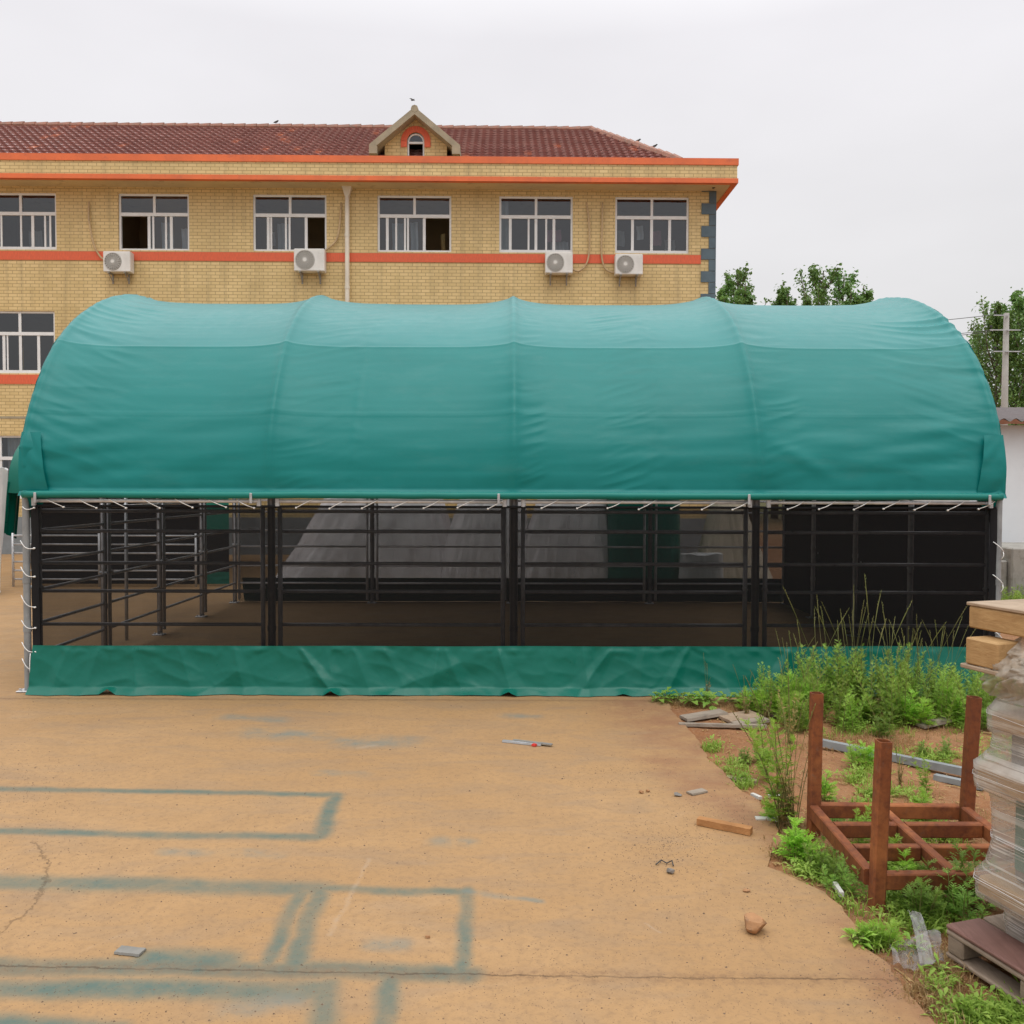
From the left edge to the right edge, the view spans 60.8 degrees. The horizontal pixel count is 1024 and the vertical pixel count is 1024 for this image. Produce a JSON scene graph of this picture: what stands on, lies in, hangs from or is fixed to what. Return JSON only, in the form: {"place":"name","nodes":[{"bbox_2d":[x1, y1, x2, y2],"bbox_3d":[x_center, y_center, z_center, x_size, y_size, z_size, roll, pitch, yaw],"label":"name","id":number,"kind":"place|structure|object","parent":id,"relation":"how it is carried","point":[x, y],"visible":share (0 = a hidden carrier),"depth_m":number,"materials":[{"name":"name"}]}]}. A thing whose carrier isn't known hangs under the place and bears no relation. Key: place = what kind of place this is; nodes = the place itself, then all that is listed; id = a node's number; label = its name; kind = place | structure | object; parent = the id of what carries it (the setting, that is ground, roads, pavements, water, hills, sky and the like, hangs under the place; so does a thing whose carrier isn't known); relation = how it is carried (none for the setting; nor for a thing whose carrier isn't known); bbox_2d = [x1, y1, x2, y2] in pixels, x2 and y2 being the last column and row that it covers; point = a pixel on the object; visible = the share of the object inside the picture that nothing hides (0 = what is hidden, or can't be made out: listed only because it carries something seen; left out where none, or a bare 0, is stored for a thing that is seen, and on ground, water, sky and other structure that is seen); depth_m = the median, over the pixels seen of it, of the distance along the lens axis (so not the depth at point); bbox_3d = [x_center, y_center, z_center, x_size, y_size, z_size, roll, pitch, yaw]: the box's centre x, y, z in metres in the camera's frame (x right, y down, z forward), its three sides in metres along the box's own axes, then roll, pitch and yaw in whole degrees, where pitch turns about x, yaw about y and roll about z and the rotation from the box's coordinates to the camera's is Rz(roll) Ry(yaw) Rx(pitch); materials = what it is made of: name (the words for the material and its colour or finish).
{"place":"outdoors","nodes":[
{"label":"outdoors","id":0,"kind":"place"},
{"bbox_2d":[0,467,7,591],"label":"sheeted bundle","id":1,"kind":"object","parent":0,"point":[3,480],"visible":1,"depth_m":15.22,"materials":[{"name":"white plastic"}]},
{"bbox_2d":[0,105,738,553],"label":"office building","id":2,"kind":"structure","parent":0,"point":[232,213],"depth_m":23.77,"materials":[{"name":"yellow brick"}]},
{"bbox_2d":[0,436,21,498],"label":"window","id":3,"kind":"structure","parent":2,"relation":"in","point":[8,444],"depth_m":24.13,"materials":[{"name":"white glass"}]},
{"bbox_2d":[0,311,54,372],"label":"window","id":4,"kind":"structure","parent":2,"relation":"in","point":[27,338],"depth_m":25.96,"materials":[{"name":"white glass"}]},
{"bbox_2d":[0,193,56,249],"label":"window","id":5,"kind":"structure","parent":2,"relation":"in","point":[18,230],"depth_m":24.78,"materials":[{"name":"white glass"}]},
{"bbox_2d":[88,201,133,283],"bbox_3d":[-10.848,-7.291,23.478,1.269,2.230,0.351,0,2,3],"label":"air conditioner","id":6,"kind":"object","parent":2,"relation":"attached to","point":[118,262],"visible":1,"depth_m":23.36,"materials":[{"name":"metal"}]},
{"bbox_2d":[119,194,188,249],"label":"window","id":7,"kind":"structure","parent":2,"relation":"in","point":[137,231],"depth_m":25.06,"materials":[{"name":"white glass"}]},
{"bbox_2d":[253,195,326,250],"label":"window","id":8,"kind":"structure","parent":2,"relation":"in","point":[271,232],"depth_m":24.86,"materials":[{"name":"white glass"}]},
{"bbox_2d":[294,202,341,283],"bbox_3d":[-5.233,-7.293,23.544,1.255,2.219,0.357,0,2,-5],"label":"air conditioner","id":9,"kind":"object","parent":2,"relation":"attached to","point":[309,260],"visible":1,"depth_m":23.41,"materials":[{"name":"metal"}]},
{"bbox_2d":[378,196,450,251],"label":"window","id":10,"kind":"structure","parent":2,"relation":"in","point":[414,232],"depth_m":24.23,"materials":[{"name":"white glass"}]},
{"bbox_2d":[499,196,572,252],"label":"window","id":11,"kind":"structure","parent":2,"relation":"in","point":[535,233],"depth_m":24.15,"materials":[{"name":"white glass"}]},
{"bbox_2d":[545,202,589,285],"bbox_3d":[1.514,-7.301,23.631,1.249,2.264,0.355,0,2,-5],"label":"air conditioner","id":12,"kind":"object","parent":2,"relation":"attached to","point":[558,263],"visible":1,"depth_m":23.50,"materials":[{"name":"metal"}]},
{"bbox_2d":[600,202,642,286],"bbox_3d":[2.970,-7.289,23.646,1.136,2.281,0.358,0,2,4],"label":"air conditioner","id":13,"kind":"object","parent":2,"relation":"attached to","point":[628,265],"visible":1,"depth_m":23.52,"materials":[{"name":"metal"}]},
{"bbox_2d":[615,197,688,253],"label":"window","id":14,"kind":"structure","parent":2,"relation":"in","point":[633,234],"depth_m":24.86,"materials":[{"name":"white glass"}]},
{"bbox_2d":[0,554,935,1023],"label":"concrete yard","id":15,"kind":"structure","parent":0,"point":[286,768],"depth_m":4.30,"materials":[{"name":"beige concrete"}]},
{"bbox_2d":[11,533,31,586],"bbox_3d":[-8.486,0.893,16.246,1.644,1.000,0.044,0,2,0],"label":"galvanised hurdle","id":16,"kind":"object","parent":15,"relation":"on","point":[13,561],"visible":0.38,"depth_m":16.23,"materials":[{"name":"metal"}]},
{"bbox_2d":[4,445,228,537],"bbox_3d":[-7.482,-0.313,19.035,4.298,3.250,5.320,0,2,0],"label":"shelter","id":17,"kind":"object","parent":15,"relation":"on","point":[12,511],"visible":0.07,"depth_m":16.66,"materials":[{"name":"teal fabric"}]},
{"bbox_2d":[114,945,145,956],"bbox_3d":[-1.551,1.783,3.546,0.111,0.009,0.057,0,2,10],"label":"grey tile","id":18,"kind":"object","parent":15,"relation":"on","point":[130,951],"visible":1,"depth_m":3.54,"materials":[{"name":"grey tile"}]},
{"bbox_2d":[320,498,445,505],"bbox_3d":[-2.705,0.173,16.297,3.691,2.478,1.840,0,2,0],"label":"tarped heap","id":19,"kind":"object","parent":15,"relation":"on","point":[408,504],"visible":0.05,"depth_m":15.78,"materials":[{"name":"grey fabric"}]},
{"bbox_2d":[16,294,1006,696],"bbox_3d":[0.057,-0.530,11.033,9.192,4.204,6.534,0,2,0],"label":"livestock shelter","id":20,"kind":"object","parent":15,"relation":"on","point":[844,432],"visible":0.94,"depth_m":8.02,"materials":[{"name":"teal fabric"}]},
{"bbox_2d":[697,816,752,835],"bbox_3d":[1.177,1.739,4.840,0.299,0.035,0.059,1,2,30],"label":"wood offcut","id":21,"kind":"object","parent":15,"relation":"on","point":[743,829],"visible":1,"depth_m":4.82,"materials":[{"name":"orange wood"}]},
{"bbox_2d":[744,912,766,933],"bbox_3d":[1.043,1.762,3.728,0.097,0.072,0.096,0,2,0],"label":"rock","id":22,"kind":"object","parent":15,"relation":"on","point":[755,923],"visible":1,"depth_m":3.70,"materials":[{"name":"stone"}]},
{"bbox_2d":[840,928,876,949],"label":"weed","id":23,"kind":"object","parent":15,"relation":"on","point":[850,932],"visible":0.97,"depth_m":3.64,"materials":[{"name":"green plant"}]},
{"bbox_2d":[0,0,1023,406],"label":"sky","id":24,"kind":"structure","parent":0,"point":[883,140],"materials":[{"name":"white"}]},
{"bbox_2d":[670,500,1023,1023],"bbox_3d":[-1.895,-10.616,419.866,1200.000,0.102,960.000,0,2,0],"label":"ground","id":25,"kind":"structure","parent":0,"point":[845,791],"depth_m":5.76,"materials":[{"name":"soil"}]},
{"bbox_2d":[679,709,727,721],"bbox_3d":[1.579,1.674,7.197,0.370,0.049,0.150,0,2,-17],"label":"board scrap","id":26,"kind":"object","parent":25,"relation":"on","point":[689,717],"visible":1,"depth_m":7.17,"materials":[{"name":"grey wood"}]},
{"bbox_2d":[679,722,766,728],"bbox_3d":[1.670,1.693,6.929,0.681,0.038,0.056,0,2,9],"label":"board scrap","id":27,"kind":"object","parent":25,"relation":"on","point":[726,725],"visible":0.87,"depth_m":6.92,"materials":[{"name":"grey wood"}]},
{"bbox_2d":[716,275,741,303],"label":"poplar tree","id":28,"kind":"object","parent":25,"relation":"on","point":[723,293],"visible":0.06,"depth_m":47.37,"materials":[{"name":"green plant"}]},
{"bbox_2d":[717,710,761,722],"bbox_3d":[1.872,1.678,7.159,0.319,0.034,0.235,0,2,-19],"label":"board scrap","id":29,"kind":"object","parent":25,"relation":"on","point":[729,717],"visible":0.77,"depth_m":7.13,"materials":[{"name":"beige wood"}]},
{"bbox_2d":[717,261,771,304],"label":"poplar tree","id":30,"kind":"object","parent":25,"relation":"on","point":[740,276],"visible":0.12,"depth_m":49.12,"materials":[{"name":"green plant"}]},
{"bbox_2d":[733,278,756,505],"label":"poplar tree","id":31,"kind":"object","parent":25,"relation":"on","point":[746,299],"visible":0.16,"depth_m":46.63,"materials":[{"name":"green plant"}]},
{"bbox_2d":[734,679,768,711],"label":"leafy weed","id":32,"kind":"object","parent":25,"relation":"on","point":[745,693],"visible":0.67,"depth_m":7.45,"materials":[{"name":"green plant"}]},
{"bbox_2d":[741,713,778,780],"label":"tall weed","id":33,"kind":"object","parent":25,"relation":"on","point":[761,734],"visible":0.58,"depth_m":5.71,"materials":[{"name":"green plant"}]},
{"bbox_2d":[752,662,779,708],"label":"weed","id":34,"kind":"object","parent":25,"relation":"on","point":[766,689],"visible":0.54,"depth_m":7.54,"materials":[{"name":"green plant"}]},
{"bbox_2d":[731,676,807,828],"bbox_3d":[1.469,1.359,4.872,0.360,0.919,0.253,-4,-1,-18],"label":"dry weed","id":35,"kind":"object","parent":25,"relation":"on","point":[790,809],"visible":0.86,"depth_m":4.86,"materials":[{"name":"plant"}]},
{"bbox_2d":[751,684,789,716],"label":"leafy weed","id":36,"kind":"object","parent":25,"relation":"on","point":[765,697],"visible":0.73,"depth_m":7.27,"materials":[{"name":"green plant"}]},
{"bbox_2d":[741,717,800,829],"bbox_3d":[1.466,1.481,4.917,0.323,0.661,0.273,1,-3,-7],"label":"tall weed","id":37,"kind":"object","parent":25,"relation":"on","point":[772,794],"visible":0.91,"depth_m":4.92,"materials":[{"name":"green plant"}]},
{"bbox_2d":[770,273,796,506],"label":"poplar tree","id":38,"kind":"object","parent":25,"relation":"on","point":[778,301],"visible":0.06,"depth_m":51.38,"materials":[{"name":"green plant"}]},
{"bbox_2d":[767,672,805,721],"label":"leafy weed","id":39,"kind":"object","parent":25,"relation":"on","point":[776,696],"visible":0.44,"depth_m":7.24,"materials":[{"name":"green plant"}]},
{"bbox_2d":[771,816,807,860],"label":"leafy weed","id":40,"kind":"object","parent":25,"relation":"on","point":[788,840],"visible":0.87,"depth_m":4.46,"materials":[{"name":"green plant"}]},
{"bbox_2d":[766,629,814,709],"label":"seeding weed","id":41,"kind":"object","parent":25,"relation":"on","point":[769,673],"visible":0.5,"depth_m":7.32,"materials":[{"name":"green plant"}]},
{"bbox_2d":[767,703,815,828],"bbox_3d":[1.530,1.417,4.917,0.126,0.785,0.434,0,2,-14],"label":"dry weed","id":42,"kind":"object","parent":25,"relation":"on","point":[781,817],"visible":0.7,"depth_m":4.89,"materials":[{"name":"plant"}]},
{"bbox_2d":[774,691,808,726],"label":"leafy weed","id":43,"kind":"object","parent":25,"relation":"on","point":[795,706],"visible":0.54,"depth_m":6.94,"materials":[{"name":"green plant"}]},
{"bbox_2d":[775,692,808,732],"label":"weed","id":44,"kind":"object","parent":25,"relation":"on","point":[780,711],"visible":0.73,"depth_m":6.84,"materials":[{"name":"green plant"}]},
{"bbox_2d":[777,641,826,743],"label":"dry weed","id":45,"kind":"object","parent":25,"relation":"on","point":[791,729],"visible":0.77,"depth_m":6.55,"materials":[{"name":"plant"}]},
{"bbox_2d":[785,822,828,870],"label":"leafy weed","id":46,"kind":"object","parent":25,"relation":"on","point":[805,840],"visible":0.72,"depth_m":4.43,"materials":[{"name":"green plant"}]},
{"bbox_2d":[797,652,830,703],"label":"weed","id":47,"kind":"object","parent":25,"relation":"on","point":[809,670],"visible":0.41,"depth_m":7.53,"materials":[{"name":"green plant"}]},
{"bbox_2d":[783,587,847,709],"bbox_3d":[2.605,1.185,7.604,0.676,1.126,0.492,0,2,-12],"label":"seeding weed","id":48,"kind":"object","parent":25,"relation":"on","point":[832,662],"visible":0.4,"depth_m":7.62,"materials":[{"name":"green plant"}]},
{"bbox_2d":[794,263,843,305],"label":"poplar tree","id":49,"kind":"object","parent":25,"relation":"on","point":[821,293],"visible":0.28,"depth_m":49.26,"materials":[{"name":"green plant"}]},
{"bbox_2d":[794,643,844,704],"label":"weed","id":50,"kind":"object","parent":25,"relation":"on","point":[825,648],"visible":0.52,"depth_m":7.62,"materials":[{"name":"green plant"}]},
{"bbox_2d":[802,842,844,887],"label":"leafy weed","id":51,"kind":"object","parent":25,"relation":"on","point":[833,866],"visible":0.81,"depth_m":4.30,"materials":[{"name":"green plant"}]},
{"bbox_2d":[821,769,839,800],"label":"leafy weed","id":52,"kind":"object","parent":25,"relation":"on","point":[826,788],"visible":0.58,"depth_m":5.35,"materials":[{"name":"green plant"}]},
{"bbox_2d":[809,663,852,726],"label":"weed","id":53,"kind":"object","parent":25,"relation":"on","point":[840,700],"visible":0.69,"depth_m":7.03,"materials":[{"name":"green plant"}]},
{"bbox_2d":[810,267,858,305],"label":"poplar tree","id":54,"kind":"object","parent":25,"relation":"on","point":[839,284],"visible":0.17,"depth_m":51.55,"materials":[{"name":"green plant"}]},
{"bbox_2d":[662,698,1008,1023],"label":"dry grass","id":55,"kind":"structure","parent":25,"relation":"on","point":[930,1001],"depth_m":3.52,"materials":[{"name":"plant"}]},
{"bbox_2d":[815,607,865,699],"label":"seeding weed","id":56,"kind":"object","parent":25,"relation":"on","point":[845,655],"visible":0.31,"depth_m":7.48,"materials":[{"name":"green plant"}]},
{"bbox_2d":[817,853,865,897],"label":"leafy weed","id":57,"kind":"object","parent":25,"relation":"on","point":[847,883],"visible":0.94,"depth_m":4.13,"materials":[{"name":"green plant"}]},
{"bbox_2d":[822,602,869,706],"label":"seeding weed","id":58,"kind":"object","parent":25,"relation":"on","point":[857,685],"visible":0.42,"depth_m":7.47,"materials":[{"name":"green plant"}]},
{"bbox_2d":[831,683,866,733],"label":"weed","id":59,"kind":"object","parent":25,"relation":"on","point":[849,698],"visible":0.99,"depth_m":6.84,"materials":[{"name":"green plant"}]},
{"bbox_2d":[828,584,880,709],"bbox_3d":[3.010,1.191,7.558,0.698,1.047,0.460,-2,3,-51],"label":"seeding weed","id":60,"kind":"object","parent":25,"relation":"on","point":[854,665],"visible":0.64,"depth_m":7.41,"materials":[{"name":"green plant"}]},
{"bbox_2d":[840,280,868,304],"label":"poplar tree","id":61,"kind":"object","parent":25,"relation":"on","point":[848,289],"visible":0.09,"depth_m":47.80,"materials":[{"name":"green plant"}]},
{"bbox_2d":[841,740,869,767],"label":"leafy weed","id":62,"kind":"object","parent":25,"relation":"on","point":[853,757],"visible":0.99,"depth_m":5.96,"materials":[{"name":"green plant"}]},
{"bbox_2d":[851,803,871,843],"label":"tall weed","id":63,"kind":"object","parent":25,"relation":"on","point":[864,820],"visible":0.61,"depth_m":4.58,"materials":[{"name":"green plant"}]},
{"bbox_2d":[702,711,1023,1023],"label":"ground cover","id":64,"kind":"object","parent":25,"relation":"on","point":[1003,1011],"visible":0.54,"depth_m":3.98,"materials":[{"name":"green plant"}]},
{"bbox_2d":[849,918,878,950],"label":"leafy weed","id":65,"kind":"object","parent":25,"relation":"on","point":[865,929],"visible":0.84,"depth_m":3.66,"materials":[{"name":"green plant"}]},
{"bbox_2d":[848,574,912,710],"bbox_3d":[3.092,1.111,7.376,0.411,1.186,0.479,-1,4,-20],"label":"seeding weed","id":66,"kind":"object","parent":25,"relation":"on","point":[874,678],"visible":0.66,"depth_m":7.37,"materials":[{"name":"green plant"}]},
{"bbox_2d":[852,660,912,728],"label":"weed","id":67,"kind":"object","parent":25,"relation":"on","point":[890,698],"visible":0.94,"depth_m":6.93,"materials":[{"name":"green plant"}]},
{"bbox_2d":[871,711,895,738],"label":"leafy weed","id":68,"kind":"object","parent":25,"relation":"on","point":[883,728],"visible":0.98,"depth_m":6.67,"materials":[{"name":"green plant"}]},
{"bbox_2d":[869,917,906,951],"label":"leafy weed","id":69,"kind":"object","parent":25,"relation":"on","point":[895,934],"visible":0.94,"depth_m":3.63,"materials":[{"name":"green plant"}]},
{"bbox_2d":[823,739,961,775],"bbox_3d":[2.648,1.711,6.104,1.001,0.059,0.053,2,2,44],"label":"steel tube","id":70,"kind":"object","parent":25,"relation":"on","point":[909,760],"visible":0.54,"depth_m":5.99,"materials":[{"name":"grey metal"}]},
{"bbox_2d":[872,604,921,709],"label":"seeding weed","id":71,"kind":"object","parent":25,"relation":"on","point":[899,670],"visible":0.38,"depth_m":7.26,"materials":[{"name":"green plant"}]},
{"bbox_2d":[888,847,916,869],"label":"leafy weed","id":72,"kind":"object","parent":25,"relation":"on","point":[902,863],"visible":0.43,"depth_m":4.21,"materials":[{"name":"green plant"}]},
{"bbox_2d":[889,687,925,726],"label":"leafy weed","id":73,"kind":"object","parent":25,"relation":"on","point":[911,708],"visible":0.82,"depth_m":6.92,"materials":[{"name":"green plant"}]},
{"bbox_2d":[889,642,925,702],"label":"weed","id":74,"kind":"object","parent":25,"relation":"on","point":[911,673],"visible":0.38,"depth_m":7.46,"materials":[{"name":"green plant"}]},
{"bbox_2d":[806,692,1014,912],"bbox_3d":[2.083,1.422,4.379,0.933,0.854,0.873,0,2,0],"label":"rusty rack","id":75,"kind":"object","parent":25,"relation":"on","point":[878,852],"visible":0.87,"depth_m":4.49,"materials":[{"name":"metal"}]},
{"bbox_2d":[886,866,942,920],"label":"leafy weed","id":76,"kind":"object","parent":25,"relation":"on","point":[906,892],"visible":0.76,"depth_m":3.89,"materials":[{"name":"green plant"}]},
{"bbox_2d":[885,620,946,713],"bbox_3d":[3.296,1.282,7.193,0.428,0.826,0.317,0,2,10],"label":"seeding weed","id":77,"kind":"object","parent":25,"relation":"on","point":[910,683],"visible":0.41,"depth_m":7.21,"materials":[{"name":"green plant"}]},
{"bbox_2d":[900,930,935,961],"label":"weed","id":78,"kind":"object","parent":25,"relation":"on","point":[911,944],"visible":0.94,"depth_m":3.62,"materials":[{"name":"green plant"}]},
{"bbox_2d":[905,696,937,727],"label":"leafy weed","id":79,"kind":"object","parent":25,"relation":"on","point":[923,715],"visible":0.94,"depth_m":6.85,"materials":[{"name":"green plant"}]},
{"bbox_2d":[912,756,933,792],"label":"tall weed","id":80,"kind":"object","parent":25,"relation":"on","point":[925,779],"visible":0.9,"depth_m":5.42,"materials":[{"name":"green plant"}]},
{"bbox_2d":[905,876,947,926],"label":"leafy weed","id":81,"kind":"object","parent":25,"relation":"on","point":[922,904],"visible":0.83,"depth_m":3.87,"materials":[{"name":"green plant"}]},
{"bbox_2d":[897,605,967,712],"bbox_3d":[3.454,1.222,7.171,0.410,0.945,0.582,-5,6,-72],"label":"seeding weed","id":82,"kind":"object","parent":25,"relation":"on","point":[926,682],"visible":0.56,"depth_m":7.19,"materials":[{"name":"green plant"}]},
{"bbox_2d":[919,662,959,716],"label":"weed","id":83,"kind":"object","parent":25,"relation":"on","point":[936,703],"visible":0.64,"depth_m":7.07,"materials":[{"name":"green plant"}]},
{"bbox_2d":[916,629,975,709],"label":"seeding weed","id":84,"kind":"object","parent":25,"relation":"on","point":[929,697],"visible":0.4,"depth_m":7.33,"materials":[{"name":"green plant"}]},
{"bbox_2d":[923,849,976,910],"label":"leafy weed","id":85,"kind":"object","parent":25,"relation":"on","point":[960,865],"visible":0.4,"depth_m":4.02,"materials":[{"name":"green plant"}]},
{"bbox_2d":[931,666,981,728],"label":"weed","id":86,"kind":"object","parent":25,"relation":"on","point":[943,698],"visible":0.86,"depth_m":6.92,"materials":[{"name":"green plant"}]},
{"bbox_2d":[933,773,984,789],"bbox_3d":[2.881,1.740,5.630,0.054,0.046,0.301,-1,2,-41],"label":"steel tube","id":87,"kind":"object","parent":25,"relation":"on","point":[946,779],"visible":0.6,"depth_m":5.66,"materials":[{"name":"silver metal"}]},
{"bbox_2d":[932,865,997,920],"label":"leafy weed","id":88,"kind":"object","parent":25,"relation":"on","point":[963,903],"visible":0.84,"depth_m":3.86,"materials":[{"name":"green plant"}]},
{"bbox_2d":[950,839,1007,913],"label":"leafy weed","id":89,"kind":"object","parent":25,"relation":"on","point":[974,855],"visible":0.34,"depth_m":4.05,"materials":[{"name":"green plant"}]},
{"bbox_2d":[946,913,1023,1004],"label":"wooden pallet","id":90,"kind":"object","parent":25,"relation":"on","point":[992,938],"visible":0.85,"depth_m":3.42,"materials":[{"name":"brown wood"}]},
{"bbox_2d":[972,637,1023,940],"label":"wrapped load","id":91,"kind":"object","parent":90,"relation":"on","point":[1004,890],"visible":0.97,"depth_m":3.41,"materials":[{"name":"clear plastic stretch film"}]},
{"bbox_2d":[960,636,1018,675],"bbox_3d":[2.030,0.575,3.522,0.331,0.128,0.230,0,2,-18],"label":"timber block","id":92,"kind":"object","parent":91,"relation":"on","point":[985,651],"depth_m":3.48,"materials":[{"name":"beige wood"}]},
{"bbox_2d":[967,599,1023,636],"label":"timber block","id":93,"kind":"object","parent":91,"relation":"on","point":[1003,616],"depth_m":3.53,"materials":[{"name":"beige wood"}]},
{"bbox_2d":[966,287,1023,405],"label":"poplar tree","id":94,"kind":"object","parent":25,"relation":"on","point":[1017,301],"visible":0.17,"depth_m":39.93,"materials":[{"name":"green plant"}]},
{"bbox_2d":[967,296,1023,424],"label":"poplar tree","id":95,"kind":"object","parent":25,"relation":"on","point":[995,322],"visible":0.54,"depth_m":37.56,"materials":[{"name":"green plant"}]},
{"bbox_2d":[989,310,1020,424],"bbox_3d":[16.822,-2.911,29.988,1.069,7.928,0.310,0,2,0],"label":"utility pole","id":96,"kind":"object","parent":25,"relation":"on","point":[1005,372],"visible":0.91,"depth_m":29.86,"materials":[{"name":"concrete"}]},
{"bbox_2d":[997,322,1023,424],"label":"poplar tree","id":97,"kind":"object","parent":25,"relation":"on","point":[1014,394],"visible":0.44,"depth_m":37.00,"materials":[{"name":"green plant"}]},
{"bbox_2d":[906,407,1023,541],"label":"white shed","id":98,"kind":"structure","parent":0,"point":[1013,513],"depth_m":15.09,"materials":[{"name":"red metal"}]},
{"bbox_2d":[1001,542,1023,598],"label":"concrete block","id":99,"kind":"structure","parent":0,"point":[1012,567],"depth_m":13.30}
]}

